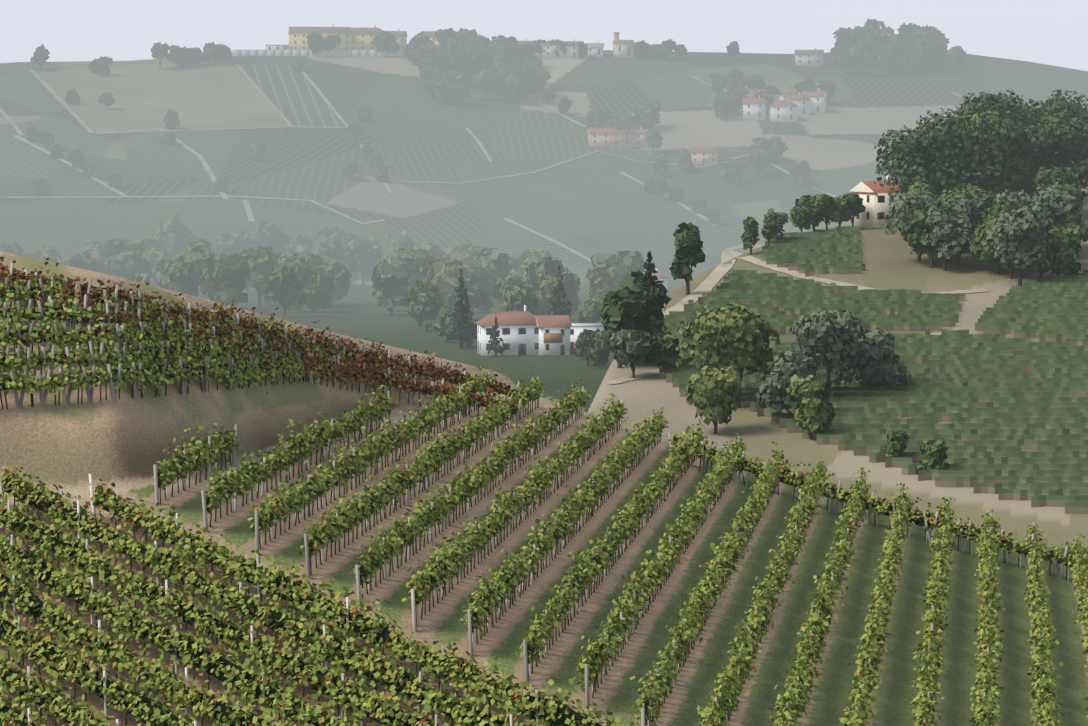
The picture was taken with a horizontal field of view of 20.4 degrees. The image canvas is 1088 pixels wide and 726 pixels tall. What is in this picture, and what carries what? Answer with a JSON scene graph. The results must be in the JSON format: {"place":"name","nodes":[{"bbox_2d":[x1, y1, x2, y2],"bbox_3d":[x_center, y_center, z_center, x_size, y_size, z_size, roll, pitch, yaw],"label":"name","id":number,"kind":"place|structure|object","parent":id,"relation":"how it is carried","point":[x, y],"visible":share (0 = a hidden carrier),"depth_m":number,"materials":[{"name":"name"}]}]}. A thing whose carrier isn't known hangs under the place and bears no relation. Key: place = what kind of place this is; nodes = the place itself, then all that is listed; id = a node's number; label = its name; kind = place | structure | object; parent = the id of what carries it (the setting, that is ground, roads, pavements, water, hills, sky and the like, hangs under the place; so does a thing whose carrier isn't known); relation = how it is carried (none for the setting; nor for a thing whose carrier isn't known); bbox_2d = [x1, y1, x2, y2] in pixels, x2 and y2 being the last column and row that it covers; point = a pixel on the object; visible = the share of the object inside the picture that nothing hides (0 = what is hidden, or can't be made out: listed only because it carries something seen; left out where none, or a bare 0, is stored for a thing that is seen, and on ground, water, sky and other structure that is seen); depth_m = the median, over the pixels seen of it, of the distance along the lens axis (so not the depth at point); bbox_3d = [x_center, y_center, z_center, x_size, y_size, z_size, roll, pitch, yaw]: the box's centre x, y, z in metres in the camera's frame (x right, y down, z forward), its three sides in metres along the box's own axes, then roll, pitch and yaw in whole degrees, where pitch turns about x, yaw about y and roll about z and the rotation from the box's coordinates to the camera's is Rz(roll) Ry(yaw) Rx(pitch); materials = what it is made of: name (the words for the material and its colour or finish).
{"place":"outdoors","nodes":[
{"label":"outdoors","id":0,"kind":"place"},
{"bbox_2d":[0,61,988,384],"bbox_3d":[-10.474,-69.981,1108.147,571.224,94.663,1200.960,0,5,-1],"label":"dirt roads","id":1,"kind":"structure","parent":0,"point":[712,279],"depth_m":1378.44,"materials":[{"name":"beige soil"}]},
{"bbox_2d":[0,50,1087,725],"bbox_3d":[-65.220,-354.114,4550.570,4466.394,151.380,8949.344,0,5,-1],"label":"terrain","id":2,"kind":"structure","parent":0,"point":[414,134],"depth_m":614.03,"materials":[{"name":"green plant"}]},
{"bbox_2d":[0,263,1087,725],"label":"vineyard posts","id":3,"kind":"object","parent":2,"relation":"on","point":[394,459],"visible":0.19,"depth_m":154.40,"materials":[{"name":"grey wood"}]},
{"bbox_2d":[0,256,1087,725],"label":"vine leaves","id":4,"kind":"object","parent":3,"relation":"attached to","point":[330,610],"visible":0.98,"depth_m":145.21,"materials":[{"name":"green plant"}]},
{"bbox_2d":[232,24,902,354],"bbox_3d":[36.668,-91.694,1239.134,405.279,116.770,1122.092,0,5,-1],"label":"buildings","id":5,"kind":"structure","parent":2,"relation":"on","point":[524,332],"depth_m":1533.75,"materials":[{"name":"white paint"}]},
{"bbox_2d":[652,226,1087,513],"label":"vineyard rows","id":6,"kind":"object","parent":2,"relation":"on","point":[997,398],"visible":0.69,"depth_m":509.89,"materials":[{"name":"green plant"}]},
{"bbox_2d":[0,0,1087,70],"label":"sky","id":7,"kind":"structure","parent":0,"point":[1049,32],"materials":[{"name":"white"}]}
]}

